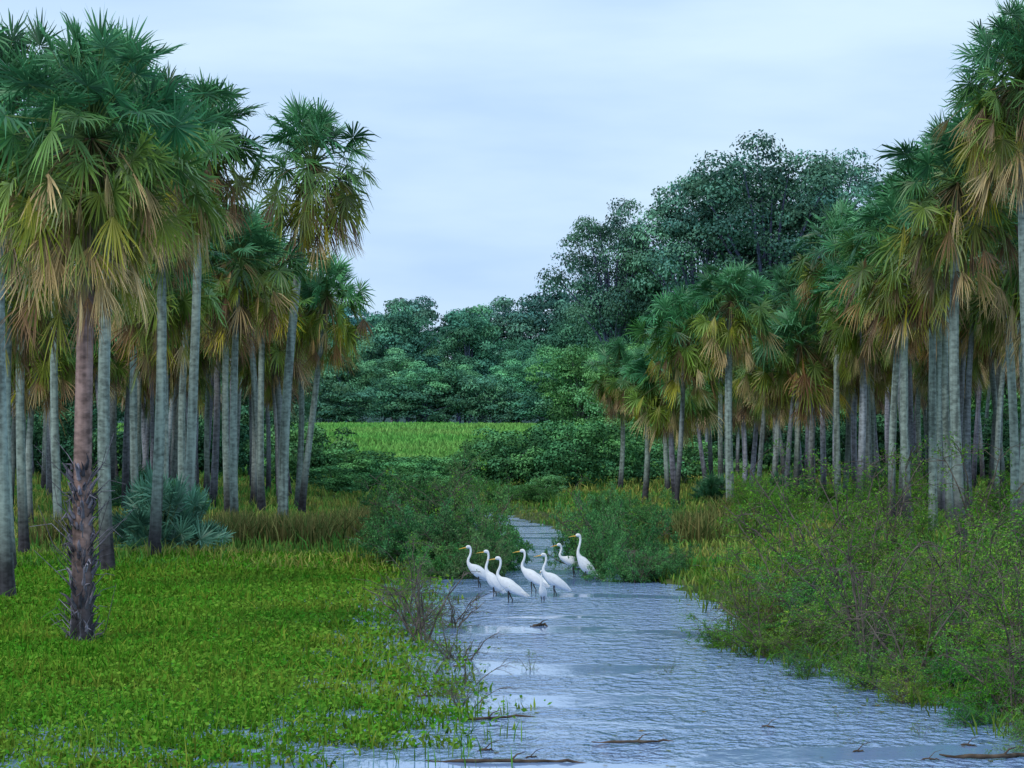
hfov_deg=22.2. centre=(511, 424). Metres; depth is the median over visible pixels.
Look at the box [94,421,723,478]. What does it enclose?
meadow grass
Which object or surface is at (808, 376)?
palm tree
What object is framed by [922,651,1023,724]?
shrub
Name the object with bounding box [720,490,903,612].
shrub
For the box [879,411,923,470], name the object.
bush
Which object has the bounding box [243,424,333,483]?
bush
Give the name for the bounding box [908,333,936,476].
palm tree
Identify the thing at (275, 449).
palm tree
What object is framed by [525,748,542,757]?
driftwood
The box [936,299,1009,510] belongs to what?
palm tree
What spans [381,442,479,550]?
shrub
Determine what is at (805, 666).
shrub
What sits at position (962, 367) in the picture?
palm tree
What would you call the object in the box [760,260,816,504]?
palm tree
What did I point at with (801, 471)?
palm tree
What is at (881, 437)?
bush
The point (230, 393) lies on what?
palm tree
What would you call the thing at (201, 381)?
palm tree
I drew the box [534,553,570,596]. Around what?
white egret
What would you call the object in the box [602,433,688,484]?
bush
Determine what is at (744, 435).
palm tree
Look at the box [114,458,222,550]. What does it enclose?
young fan palm
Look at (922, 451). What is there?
bush
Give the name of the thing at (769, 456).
bush
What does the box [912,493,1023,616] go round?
shrub
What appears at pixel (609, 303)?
tall tree
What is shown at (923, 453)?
bush
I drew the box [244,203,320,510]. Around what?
palm tree
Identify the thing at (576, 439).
bush
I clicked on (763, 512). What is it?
shrub
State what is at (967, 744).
driftwood
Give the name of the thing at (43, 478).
palm tree
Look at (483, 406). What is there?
forest undergrowth
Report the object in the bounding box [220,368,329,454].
broadleaf tree
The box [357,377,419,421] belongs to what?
forest undergrowth
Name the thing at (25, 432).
palm tree
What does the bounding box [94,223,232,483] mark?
palm tree
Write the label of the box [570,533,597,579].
white egret
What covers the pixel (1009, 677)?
shrub
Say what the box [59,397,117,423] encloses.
bush
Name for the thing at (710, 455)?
palm tree
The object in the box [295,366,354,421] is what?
forest undergrowth
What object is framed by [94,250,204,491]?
palm tree
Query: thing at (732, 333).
palm tree
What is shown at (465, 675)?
shrub
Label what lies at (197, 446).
palm tree
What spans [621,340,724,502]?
palm tree
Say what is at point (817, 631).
shrub
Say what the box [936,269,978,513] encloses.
palm tree
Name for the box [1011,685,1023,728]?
shrub
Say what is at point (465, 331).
forest tree
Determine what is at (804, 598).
shrub
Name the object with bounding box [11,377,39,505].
palm tree
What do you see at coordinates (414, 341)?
forest tree
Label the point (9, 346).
palm tree
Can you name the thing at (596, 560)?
shrub
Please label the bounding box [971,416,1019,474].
bush
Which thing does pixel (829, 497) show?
shrub
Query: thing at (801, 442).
bush
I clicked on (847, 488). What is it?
shrub
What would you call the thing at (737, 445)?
palm tree
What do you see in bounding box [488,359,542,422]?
forest tree
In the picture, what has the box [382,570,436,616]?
shrub
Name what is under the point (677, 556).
shrub
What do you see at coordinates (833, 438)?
palm tree
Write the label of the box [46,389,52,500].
palm tree
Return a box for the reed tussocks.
[16,493,773,549]
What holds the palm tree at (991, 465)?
on the ground at (546, 518)
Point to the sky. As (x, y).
(499, 125)
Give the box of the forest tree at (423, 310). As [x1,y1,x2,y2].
[364,295,449,421]
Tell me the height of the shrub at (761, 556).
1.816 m
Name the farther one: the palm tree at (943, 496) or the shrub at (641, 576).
the palm tree at (943, 496)
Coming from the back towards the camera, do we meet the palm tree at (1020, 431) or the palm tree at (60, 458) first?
the palm tree at (60, 458)
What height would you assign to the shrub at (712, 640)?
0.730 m
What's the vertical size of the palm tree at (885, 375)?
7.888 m
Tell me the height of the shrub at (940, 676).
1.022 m
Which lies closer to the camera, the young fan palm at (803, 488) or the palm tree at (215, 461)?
the palm tree at (215, 461)
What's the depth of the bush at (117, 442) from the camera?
129.83 m
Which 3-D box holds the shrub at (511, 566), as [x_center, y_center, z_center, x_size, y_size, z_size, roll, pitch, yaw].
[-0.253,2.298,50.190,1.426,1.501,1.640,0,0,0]
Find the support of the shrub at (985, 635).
on the ground at (546, 518)
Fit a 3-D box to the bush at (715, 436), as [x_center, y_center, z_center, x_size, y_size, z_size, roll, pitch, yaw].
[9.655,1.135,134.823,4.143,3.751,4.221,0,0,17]
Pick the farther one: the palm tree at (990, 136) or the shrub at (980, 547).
the palm tree at (990, 136)
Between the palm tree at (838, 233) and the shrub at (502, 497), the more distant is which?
the palm tree at (838, 233)
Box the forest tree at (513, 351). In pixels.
[485,337,547,422]
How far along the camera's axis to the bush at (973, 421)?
136.79 m
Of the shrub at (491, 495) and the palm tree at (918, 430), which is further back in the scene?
the palm tree at (918, 430)
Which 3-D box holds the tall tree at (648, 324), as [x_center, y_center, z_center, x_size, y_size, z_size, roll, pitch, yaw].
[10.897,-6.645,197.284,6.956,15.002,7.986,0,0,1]
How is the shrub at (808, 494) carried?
on the ground at (546, 518)
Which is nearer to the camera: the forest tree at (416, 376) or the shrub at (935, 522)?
the shrub at (935, 522)
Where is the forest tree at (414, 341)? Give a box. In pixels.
[350,302,445,422]
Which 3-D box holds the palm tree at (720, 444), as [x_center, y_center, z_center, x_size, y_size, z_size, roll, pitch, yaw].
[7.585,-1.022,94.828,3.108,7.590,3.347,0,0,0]
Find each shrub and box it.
[345,501,427,561]
[351,468,457,533]
[352,556,451,631]
[359,491,482,569]
[362,561,480,642]
[369,450,486,530]
[370,531,445,594]
[374,577,457,637]
[380,475,422,507]
[380,503,509,573]
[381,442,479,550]
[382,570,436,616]
[394,647,461,676]
[396,540,477,577]
[402,479,433,503]
[414,470,464,503]
[414,586,509,627]
[416,615,469,661]
[417,631,508,660]
[419,648,518,685]
[421,531,495,579]
[427,679,518,708]
[440,471,493,494]
[441,666,489,696]
[444,492,521,564]
[445,476,487,502]
[447,479,534,554]
[455,471,527,536]
[471,505,535,570]
[474,539,513,576]
[476,482,514,503]
[503,478,527,503]
[511,491,549,502]
[514,475,567,505]
[541,485,622,569]
[558,479,650,568]
[559,472,639,556]
[568,505,635,577]
[577,483,615,521]
[577,531,673,582]
[585,487,639,507]
[592,503,683,563]
[597,488,670,530]
[612,547,690,582]
[621,540,673,582]
[626,492,692,531]
[635,538,701,575]
[674,602,793,647]
[691,551,796,637]
[693,583,819,656]
[701,618,807,658]
[703,568,817,637]
[707,496,817,615]
[714,475,804,545]
[718,469,789,520]
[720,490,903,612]
[722,434,888,593]
[723,466,799,506]
[736,552,895,642]
[737,468,822,529]
[748,600,850,660]
[757,635,865,679]
[775,449,946,588]
[777,556,998,657]
[781,476,936,662]
[784,539,1023,647]
[787,475,826,509]
[797,500,973,608]
[809,472,901,530]
[811,476,849,506]
[811,620,917,691]
[813,513,946,672]
[814,550,948,662]
[830,654,976,707]
[834,540,1014,692]
[842,474,887,501]
[842,478,901,524]
[845,454,928,511]
[848,504,1023,629]
[850,435,939,567]
[853,461,938,510]
[856,606,1021,694]
[877,489,1011,596]
[886,496,954,548]
[899,505,1023,672]
[905,428,1023,574]
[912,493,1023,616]
[917,465,989,506]
[917,547,1023,659]
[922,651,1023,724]
[923,587,1023,699]
[930,553,1023,655]
[930,689,1006,730]
[931,565,1023,669]
[935,610,1023,705]
[945,481,1023,594]
[945,622,1023,721]
[961,506,1023,616]
[965,463,1009,517]
[965,549,1023,700]
[984,701,1023,744]
[984,731,1023,753]
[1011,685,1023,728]
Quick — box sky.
[0,0,1023,357]
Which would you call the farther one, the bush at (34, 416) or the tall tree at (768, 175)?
the tall tree at (768, 175)
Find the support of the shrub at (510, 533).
on the ground at (546, 518)
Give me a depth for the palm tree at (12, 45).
40.59 m
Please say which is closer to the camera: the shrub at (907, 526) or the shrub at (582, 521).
the shrub at (907, 526)
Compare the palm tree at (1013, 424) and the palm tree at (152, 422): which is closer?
the palm tree at (1013, 424)
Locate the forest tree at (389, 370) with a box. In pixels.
[357,347,427,422]
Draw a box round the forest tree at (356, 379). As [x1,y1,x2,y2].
[321,349,385,419]
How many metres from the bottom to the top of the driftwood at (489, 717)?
0.102 m
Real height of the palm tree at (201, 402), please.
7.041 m
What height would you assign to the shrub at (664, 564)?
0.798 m
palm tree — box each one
[0,3,233,642]
[0,7,114,596]
[5,228,73,568]
[9,178,101,552]
[11,292,97,524]
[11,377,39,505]
[25,414,25,451]
[28,298,98,400]
[28,392,34,474]
[39,389,61,479]
[41,403,46,489]
[45,16,212,570]
[46,379,70,495]
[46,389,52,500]
[48,303,139,407]
[49,264,75,466]
[50,262,74,521]
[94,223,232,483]
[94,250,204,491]
[100,94,245,557]
[110,292,154,509]
[110,345,144,503]
[110,379,118,485]
[117,352,153,416]
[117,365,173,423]
[124,357,140,470]
[137,372,141,466]
[141,391,148,470]
[142,392,172,472]
[149,373,154,471]
[150,317,239,480]
[152,367,186,463]
[168,330,205,410]
[169,370,206,466]
[169,378,177,479]
[170,360,221,491]
[174,181,260,486]
[175,69,274,500]
[181,196,316,512]
[186,384,187,417]
[195,449,196,487]
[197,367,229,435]
[199,241,281,512]
[203,365,228,490]
[204,362,210,495]
[209,349,219,506]
[228,304,315,503]
[228,400,229,438]
[229,350,295,495]
[229,360,230,452]
[230,260,272,504]
[237,349,241,460]
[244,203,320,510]
[247,361,312,496]
[248,89,380,516]
[249,262,287,506]
[249,392,251,486]
[265,398,270,492]
[275,269,346,509]
[275,305,324,483]
[280,247,377,512]
[581,335,642,487]
[602,345,675,505]
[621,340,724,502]
[624,282,734,510]
[636,323,693,492]
[676,373,724,481]
[678,257,784,500]
[689,299,748,489]
[693,416,716,468]
[707,378,724,474]
[710,350,761,487]
[717,356,784,486]
[717,411,767,472]
[732,314,814,501]
[735,349,774,448]
[738,341,806,489]
[741,324,755,475]
[748,286,854,503]
[758,411,805,474]
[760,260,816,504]
[778,295,826,496]
[779,307,803,486]
[786,195,866,505]
[793,345,839,498]
[796,308,885,499]
[802,228,883,490]
[804,396,832,484]
[805,394,843,415]
[809,262,893,502]
[827,387,845,482]
[829,181,913,514]
[831,200,940,519]
[831,342,911,495]
[832,228,949,527]
[838,172,977,536]
[839,386,897,467]
[840,198,873,486]
[841,361,892,408]
[857,399,897,416]
[859,380,884,470]
[860,158,980,534]
[870,376,874,475]
[874,102,1018,555]
[880,118,976,523]
[885,386,889,473]
[890,342,926,388]
[908,320,928,484]
[908,326,967,493]
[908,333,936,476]
[911,343,988,407]
[912,379,926,482]
[912,382,926,477]
[913,390,927,479]
[914,334,996,491]
[917,81,1018,543]
[927,281,972,512]
[931,0,1023,395]
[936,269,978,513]
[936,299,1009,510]
[941,180,1023,549]
[959,260,1018,516]
[959,279,996,513]
[959,306,966,441]
[960,157,1022,416]
[962,392,964,482]
[971,356,1005,487]
[971,372,995,480]
[983,339,999,492]
[984,364,1007,477]
[998,352,1004,441]
[1005,357,1019,394]
[1006,365,1019,402]
[1015,350,1020,460]
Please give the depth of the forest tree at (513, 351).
243.95 m
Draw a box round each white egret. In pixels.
[460,545,486,587]
[479,550,506,595]
[490,556,528,602]
[513,549,549,592]
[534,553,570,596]
[539,570,547,601]
[551,543,579,576]
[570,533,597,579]
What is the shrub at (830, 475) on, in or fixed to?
on the ground at (546, 518)
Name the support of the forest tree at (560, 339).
on the ground at (546, 518)
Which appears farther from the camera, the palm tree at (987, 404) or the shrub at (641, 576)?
the palm tree at (987, 404)
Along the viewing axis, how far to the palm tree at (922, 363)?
93.62 m
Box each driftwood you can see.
[416,688,434,696]
[425,752,584,762]
[457,710,534,719]
[478,740,498,750]
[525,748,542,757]
[530,619,547,626]
[591,733,672,742]
[853,742,869,751]
[921,749,942,759]
[939,747,1023,758]
[961,736,978,745]
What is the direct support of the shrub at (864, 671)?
on the ground at (546, 518)
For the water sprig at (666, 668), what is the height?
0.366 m
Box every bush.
[11,408,41,441]
[26,406,42,466]
[26,413,65,473]
[36,407,121,473]
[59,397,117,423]
[59,406,121,470]
[116,430,149,470]
[116,434,149,468]
[149,424,242,474]
[171,412,249,475]
[229,404,273,474]
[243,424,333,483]
[291,422,358,479]
[308,465,368,493]
[312,446,387,480]
[353,470,408,493]
[362,450,413,478]
[379,455,447,482]
[396,469,453,489]
[412,454,481,476]
[426,449,494,482]
[439,475,478,489]
[458,426,519,483]
[472,429,555,489]
[476,420,579,485]
[513,475,570,495]
[529,420,629,488]
[574,419,644,482]
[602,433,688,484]
[652,431,734,484]
[668,420,741,465]
[716,428,771,467]
[735,424,781,468]
[753,410,830,449]
[763,416,832,470]
[763,417,832,472]
[801,412,899,478]
[804,411,845,470]
[844,403,924,471]
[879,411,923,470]
[896,434,924,476]
[922,440,989,477]
[971,408,1019,431]
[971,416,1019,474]
[971,417,1019,478]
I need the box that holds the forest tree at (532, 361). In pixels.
[524,351,566,419]
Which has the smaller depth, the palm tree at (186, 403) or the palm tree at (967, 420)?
the palm tree at (967, 420)
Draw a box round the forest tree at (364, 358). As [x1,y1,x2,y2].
[327,335,374,407]
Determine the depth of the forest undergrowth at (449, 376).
224.72 m
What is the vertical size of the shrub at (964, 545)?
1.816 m
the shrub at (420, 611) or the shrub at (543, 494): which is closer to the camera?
the shrub at (420, 611)
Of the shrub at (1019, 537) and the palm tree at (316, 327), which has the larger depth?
the palm tree at (316, 327)
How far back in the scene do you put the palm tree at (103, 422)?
47.40 m
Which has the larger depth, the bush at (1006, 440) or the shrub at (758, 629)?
the bush at (1006, 440)
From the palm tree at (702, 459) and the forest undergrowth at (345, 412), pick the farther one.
the forest undergrowth at (345, 412)
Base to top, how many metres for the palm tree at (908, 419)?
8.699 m
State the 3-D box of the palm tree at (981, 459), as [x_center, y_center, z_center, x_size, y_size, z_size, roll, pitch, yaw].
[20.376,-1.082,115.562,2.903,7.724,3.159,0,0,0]
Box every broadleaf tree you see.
[11,387,69,413]
[58,382,124,421]
[145,372,229,416]
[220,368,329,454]
[524,342,613,432]
[572,343,662,442]
[827,398,851,428]
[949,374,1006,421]
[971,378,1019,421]
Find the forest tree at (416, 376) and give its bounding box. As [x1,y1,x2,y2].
[388,360,450,421]
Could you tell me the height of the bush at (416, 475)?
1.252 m
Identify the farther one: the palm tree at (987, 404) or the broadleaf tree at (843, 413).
the broadleaf tree at (843, 413)
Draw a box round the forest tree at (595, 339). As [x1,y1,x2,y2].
[564,328,635,364]
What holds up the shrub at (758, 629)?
on the ground at (546, 518)
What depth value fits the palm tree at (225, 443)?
70.92 m
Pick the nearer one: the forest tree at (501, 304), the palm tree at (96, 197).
the palm tree at (96, 197)
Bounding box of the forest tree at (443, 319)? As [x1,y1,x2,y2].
[425,312,496,423]
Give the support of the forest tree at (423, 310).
on the ground at (546, 518)
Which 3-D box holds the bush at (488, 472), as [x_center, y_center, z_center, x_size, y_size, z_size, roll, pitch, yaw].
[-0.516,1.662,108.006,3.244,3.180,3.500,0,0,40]
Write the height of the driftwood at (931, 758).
0.092 m
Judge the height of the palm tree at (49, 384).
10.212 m
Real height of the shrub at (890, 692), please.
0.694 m
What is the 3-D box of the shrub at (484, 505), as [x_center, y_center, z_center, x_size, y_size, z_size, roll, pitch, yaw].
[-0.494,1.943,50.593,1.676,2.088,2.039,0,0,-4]
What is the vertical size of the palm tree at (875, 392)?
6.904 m
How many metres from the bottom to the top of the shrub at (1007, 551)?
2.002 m
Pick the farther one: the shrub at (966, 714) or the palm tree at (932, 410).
the palm tree at (932, 410)
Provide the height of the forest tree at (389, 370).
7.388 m
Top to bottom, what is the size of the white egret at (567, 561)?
1.022 m
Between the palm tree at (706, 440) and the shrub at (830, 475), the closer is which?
the shrub at (830, 475)
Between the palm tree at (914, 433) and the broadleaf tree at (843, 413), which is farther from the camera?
the broadleaf tree at (843, 413)
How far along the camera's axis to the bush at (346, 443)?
113.98 m
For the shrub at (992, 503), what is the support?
on the ground at (546, 518)
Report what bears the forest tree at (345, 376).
on the ground at (546, 518)
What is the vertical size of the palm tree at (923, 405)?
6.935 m
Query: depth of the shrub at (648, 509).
63.38 m
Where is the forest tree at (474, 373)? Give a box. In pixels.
[449,364,489,422]
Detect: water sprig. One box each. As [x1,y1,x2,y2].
[514,648,541,669]
[653,658,682,673]
[827,702,863,717]
[839,733,869,745]
[908,718,936,734]
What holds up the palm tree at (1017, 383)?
on the ground at (546, 518)
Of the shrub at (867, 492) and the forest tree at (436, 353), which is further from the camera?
the forest tree at (436, 353)
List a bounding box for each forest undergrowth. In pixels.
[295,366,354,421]
[317,390,383,422]
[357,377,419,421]
[380,385,470,422]
[398,367,477,422]
[444,373,518,423]
[488,393,542,423]
[505,390,573,422]
[530,366,606,415]
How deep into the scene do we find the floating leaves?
25.75 m
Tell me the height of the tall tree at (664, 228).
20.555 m
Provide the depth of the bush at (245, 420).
126.73 m
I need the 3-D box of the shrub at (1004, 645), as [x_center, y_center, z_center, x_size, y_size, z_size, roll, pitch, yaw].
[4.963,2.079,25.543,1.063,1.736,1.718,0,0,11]
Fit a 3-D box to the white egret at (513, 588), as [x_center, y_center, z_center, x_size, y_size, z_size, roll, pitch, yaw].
[-0.060,2.628,40.995,0.672,1.117,0.190,0,0,6]
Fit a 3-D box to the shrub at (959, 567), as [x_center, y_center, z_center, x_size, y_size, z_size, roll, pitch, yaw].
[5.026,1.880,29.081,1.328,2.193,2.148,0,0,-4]
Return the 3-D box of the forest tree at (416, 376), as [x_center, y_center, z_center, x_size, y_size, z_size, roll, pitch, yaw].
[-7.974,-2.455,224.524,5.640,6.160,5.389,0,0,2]
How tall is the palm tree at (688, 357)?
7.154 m
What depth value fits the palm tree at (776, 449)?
89.37 m
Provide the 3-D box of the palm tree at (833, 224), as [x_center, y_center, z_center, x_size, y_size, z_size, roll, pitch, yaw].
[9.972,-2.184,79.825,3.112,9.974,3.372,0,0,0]
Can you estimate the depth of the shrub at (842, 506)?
61.54 m
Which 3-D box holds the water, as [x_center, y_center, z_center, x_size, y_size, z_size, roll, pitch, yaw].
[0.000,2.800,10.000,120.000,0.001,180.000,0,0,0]
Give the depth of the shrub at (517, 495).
85.58 m
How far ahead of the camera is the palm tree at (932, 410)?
61.92 m
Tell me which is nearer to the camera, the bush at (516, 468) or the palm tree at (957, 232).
the palm tree at (957, 232)
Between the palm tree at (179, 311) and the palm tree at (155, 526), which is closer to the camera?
the palm tree at (155, 526)
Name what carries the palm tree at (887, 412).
on the ground at (546, 518)
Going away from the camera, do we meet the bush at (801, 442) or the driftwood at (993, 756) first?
the driftwood at (993, 756)
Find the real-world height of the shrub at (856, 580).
1.888 m
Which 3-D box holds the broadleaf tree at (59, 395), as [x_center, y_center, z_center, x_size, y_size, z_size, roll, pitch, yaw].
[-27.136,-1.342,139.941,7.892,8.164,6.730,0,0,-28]
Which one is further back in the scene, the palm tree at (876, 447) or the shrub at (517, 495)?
the palm tree at (876, 447)
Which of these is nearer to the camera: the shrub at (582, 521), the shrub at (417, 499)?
the shrub at (582, 521)
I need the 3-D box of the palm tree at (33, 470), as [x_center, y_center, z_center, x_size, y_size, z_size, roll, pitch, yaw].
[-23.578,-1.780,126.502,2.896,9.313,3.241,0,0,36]
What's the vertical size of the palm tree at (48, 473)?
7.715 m
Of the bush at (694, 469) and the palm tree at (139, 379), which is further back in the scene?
the bush at (694, 469)
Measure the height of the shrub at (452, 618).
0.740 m
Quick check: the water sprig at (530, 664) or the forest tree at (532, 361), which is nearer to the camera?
the water sprig at (530, 664)
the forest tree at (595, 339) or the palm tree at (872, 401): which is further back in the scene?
the forest tree at (595, 339)
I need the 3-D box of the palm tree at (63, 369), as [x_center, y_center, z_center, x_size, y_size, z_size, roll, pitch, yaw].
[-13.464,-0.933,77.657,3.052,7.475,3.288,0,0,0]
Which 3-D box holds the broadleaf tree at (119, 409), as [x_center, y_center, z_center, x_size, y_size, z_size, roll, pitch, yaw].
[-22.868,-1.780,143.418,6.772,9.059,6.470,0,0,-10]
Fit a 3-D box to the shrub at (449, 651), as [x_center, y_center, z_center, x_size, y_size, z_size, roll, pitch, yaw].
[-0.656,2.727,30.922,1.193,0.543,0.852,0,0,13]
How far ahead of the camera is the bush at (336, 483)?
95.50 m
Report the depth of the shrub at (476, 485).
89.03 m
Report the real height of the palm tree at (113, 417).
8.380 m
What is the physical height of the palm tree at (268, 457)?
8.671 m
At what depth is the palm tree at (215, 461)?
82.31 m
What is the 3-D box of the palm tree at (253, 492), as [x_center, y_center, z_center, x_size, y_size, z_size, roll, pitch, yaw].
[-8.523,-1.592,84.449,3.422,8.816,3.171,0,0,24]
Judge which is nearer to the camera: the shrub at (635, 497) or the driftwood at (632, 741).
the driftwood at (632, 741)
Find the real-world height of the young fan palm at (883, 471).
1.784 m
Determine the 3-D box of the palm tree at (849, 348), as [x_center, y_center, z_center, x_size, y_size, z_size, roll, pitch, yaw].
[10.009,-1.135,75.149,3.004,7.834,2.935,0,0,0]
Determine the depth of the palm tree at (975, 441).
104.79 m
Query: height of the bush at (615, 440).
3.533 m
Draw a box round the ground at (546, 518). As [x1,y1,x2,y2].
[6,384,1009,690]
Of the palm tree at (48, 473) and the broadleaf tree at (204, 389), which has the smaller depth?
the palm tree at (48, 473)
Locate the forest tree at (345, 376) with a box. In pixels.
[320,353,354,421]
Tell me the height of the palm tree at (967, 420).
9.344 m
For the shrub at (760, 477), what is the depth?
72.47 m
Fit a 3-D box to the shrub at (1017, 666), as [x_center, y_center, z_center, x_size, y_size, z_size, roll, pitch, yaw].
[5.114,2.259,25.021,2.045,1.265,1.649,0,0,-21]
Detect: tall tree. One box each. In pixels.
[534,198,668,359]
[615,239,688,345]
[626,162,796,321]
[660,129,860,309]
[752,147,884,269]
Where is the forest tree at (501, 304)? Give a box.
[449,295,528,422]
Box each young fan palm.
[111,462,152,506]
[112,474,146,544]
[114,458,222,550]
[166,474,235,547]
[168,476,215,510]
[689,470,725,501]
[763,468,806,498]
[848,462,896,493]
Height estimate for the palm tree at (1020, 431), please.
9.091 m
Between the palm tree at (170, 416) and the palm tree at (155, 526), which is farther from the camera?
the palm tree at (170, 416)
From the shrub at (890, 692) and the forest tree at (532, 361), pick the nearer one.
the shrub at (890, 692)
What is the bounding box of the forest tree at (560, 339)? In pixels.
[532,306,600,369]
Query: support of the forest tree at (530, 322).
on the ground at (546, 518)
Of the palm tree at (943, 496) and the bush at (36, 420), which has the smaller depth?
the palm tree at (943, 496)
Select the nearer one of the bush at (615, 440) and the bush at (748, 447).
the bush at (615, 440)
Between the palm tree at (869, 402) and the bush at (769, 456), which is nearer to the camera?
the palm tree at (869, 402)
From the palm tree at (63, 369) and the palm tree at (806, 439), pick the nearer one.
the palm tree at (63, 369)
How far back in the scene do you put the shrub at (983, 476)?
78.09 m
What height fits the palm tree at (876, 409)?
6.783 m
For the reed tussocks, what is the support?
on the ground at (546, 518)
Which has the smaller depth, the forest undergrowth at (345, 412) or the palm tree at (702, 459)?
the palm tree at (702, 459)
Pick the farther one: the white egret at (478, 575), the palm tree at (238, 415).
the palm tree at (238, 415)
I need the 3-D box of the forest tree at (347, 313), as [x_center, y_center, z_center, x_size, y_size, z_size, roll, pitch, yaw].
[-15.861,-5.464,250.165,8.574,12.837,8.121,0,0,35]
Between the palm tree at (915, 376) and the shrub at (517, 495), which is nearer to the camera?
the shrub at (517, 495)
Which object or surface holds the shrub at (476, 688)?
on the ground at (546, 518)
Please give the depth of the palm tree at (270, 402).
92.16 m
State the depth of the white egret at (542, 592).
40.98 m
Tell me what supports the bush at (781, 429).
on the ground at (546, 518)
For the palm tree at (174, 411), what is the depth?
96.07 m
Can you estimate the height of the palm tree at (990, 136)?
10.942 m
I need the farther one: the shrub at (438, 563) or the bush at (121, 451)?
the bush at (121, 451)
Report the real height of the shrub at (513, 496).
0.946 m
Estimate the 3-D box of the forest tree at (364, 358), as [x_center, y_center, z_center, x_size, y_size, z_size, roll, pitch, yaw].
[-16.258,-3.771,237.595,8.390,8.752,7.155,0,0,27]
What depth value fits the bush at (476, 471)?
104.58 m
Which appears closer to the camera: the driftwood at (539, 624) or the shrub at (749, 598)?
the shrub at (749, 598)
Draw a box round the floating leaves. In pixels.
[222,586,1009,767]
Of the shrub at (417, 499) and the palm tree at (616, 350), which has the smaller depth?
the shrub at (417, 499)
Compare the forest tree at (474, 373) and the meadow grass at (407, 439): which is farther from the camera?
the forest tree at (474, 373)
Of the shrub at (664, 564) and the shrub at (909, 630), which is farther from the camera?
the shrub at (664, 564)
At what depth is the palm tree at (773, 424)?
93.44 m
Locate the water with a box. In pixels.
[0,507,1023,767]
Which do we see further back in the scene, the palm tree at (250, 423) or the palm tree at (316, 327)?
the palm tree at (250, 423)
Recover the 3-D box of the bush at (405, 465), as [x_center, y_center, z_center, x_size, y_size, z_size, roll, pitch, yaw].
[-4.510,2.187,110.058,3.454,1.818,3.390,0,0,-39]
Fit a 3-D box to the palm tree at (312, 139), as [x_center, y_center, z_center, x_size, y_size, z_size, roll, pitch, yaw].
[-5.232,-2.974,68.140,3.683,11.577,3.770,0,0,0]
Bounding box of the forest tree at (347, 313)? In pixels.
[331,303,392,421]
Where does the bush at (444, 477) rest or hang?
on the ground at (546, 518)
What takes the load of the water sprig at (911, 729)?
on the water
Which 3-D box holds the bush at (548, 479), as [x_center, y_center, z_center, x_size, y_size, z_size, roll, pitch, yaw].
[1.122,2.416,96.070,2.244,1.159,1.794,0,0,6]
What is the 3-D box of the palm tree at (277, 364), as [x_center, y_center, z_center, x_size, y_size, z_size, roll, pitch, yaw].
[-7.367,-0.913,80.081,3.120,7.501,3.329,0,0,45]
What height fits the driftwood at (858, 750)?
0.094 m
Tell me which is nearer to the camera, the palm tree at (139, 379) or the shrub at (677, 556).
the shrub at (677, 556)
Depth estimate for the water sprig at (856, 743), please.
22.86 m
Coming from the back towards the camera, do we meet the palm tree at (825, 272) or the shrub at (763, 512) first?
the palm tree at (825, 272)
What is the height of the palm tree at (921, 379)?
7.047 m
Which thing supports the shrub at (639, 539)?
on the ground at (546, 518)
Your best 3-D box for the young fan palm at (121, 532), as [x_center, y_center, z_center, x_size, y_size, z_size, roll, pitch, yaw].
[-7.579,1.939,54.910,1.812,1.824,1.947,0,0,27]
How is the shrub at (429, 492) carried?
on the ground at (546, 518)
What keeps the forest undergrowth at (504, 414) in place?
on the ground at (546, 518)
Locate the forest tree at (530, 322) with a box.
[497,279,597,362]
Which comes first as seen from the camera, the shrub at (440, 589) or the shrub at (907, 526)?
the shrub at (440, 589)
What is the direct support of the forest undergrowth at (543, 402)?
on the ground at (546, 518)
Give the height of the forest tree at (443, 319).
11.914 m
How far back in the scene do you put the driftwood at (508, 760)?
21.61 m
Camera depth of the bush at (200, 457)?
121.64 m
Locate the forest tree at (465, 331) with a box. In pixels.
[436,303,523,422]
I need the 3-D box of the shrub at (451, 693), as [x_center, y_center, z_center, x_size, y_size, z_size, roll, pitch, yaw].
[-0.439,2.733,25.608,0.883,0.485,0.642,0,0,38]
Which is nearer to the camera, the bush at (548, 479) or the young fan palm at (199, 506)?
the young fan palm at (199, 506)
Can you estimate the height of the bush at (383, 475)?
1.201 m
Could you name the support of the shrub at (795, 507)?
on the ground at (546, 518)
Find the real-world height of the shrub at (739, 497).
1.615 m
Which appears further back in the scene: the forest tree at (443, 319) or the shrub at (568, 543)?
the forest tree at (443, 319)
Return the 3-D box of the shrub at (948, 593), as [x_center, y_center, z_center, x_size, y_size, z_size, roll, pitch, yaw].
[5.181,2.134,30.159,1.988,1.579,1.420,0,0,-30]
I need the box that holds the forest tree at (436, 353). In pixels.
[407,341,450,420]
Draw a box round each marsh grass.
[0,540,535,767]
[654,554,1023,738]
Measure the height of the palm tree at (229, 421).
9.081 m
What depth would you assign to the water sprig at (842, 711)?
25.02 m
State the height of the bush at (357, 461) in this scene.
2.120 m
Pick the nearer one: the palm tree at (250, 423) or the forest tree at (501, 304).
the palm tree at (250, 423)
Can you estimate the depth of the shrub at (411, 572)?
42.98 m
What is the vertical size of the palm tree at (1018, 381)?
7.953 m
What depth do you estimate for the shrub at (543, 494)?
84.33 m
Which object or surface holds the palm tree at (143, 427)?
on the ground at (546, 518)

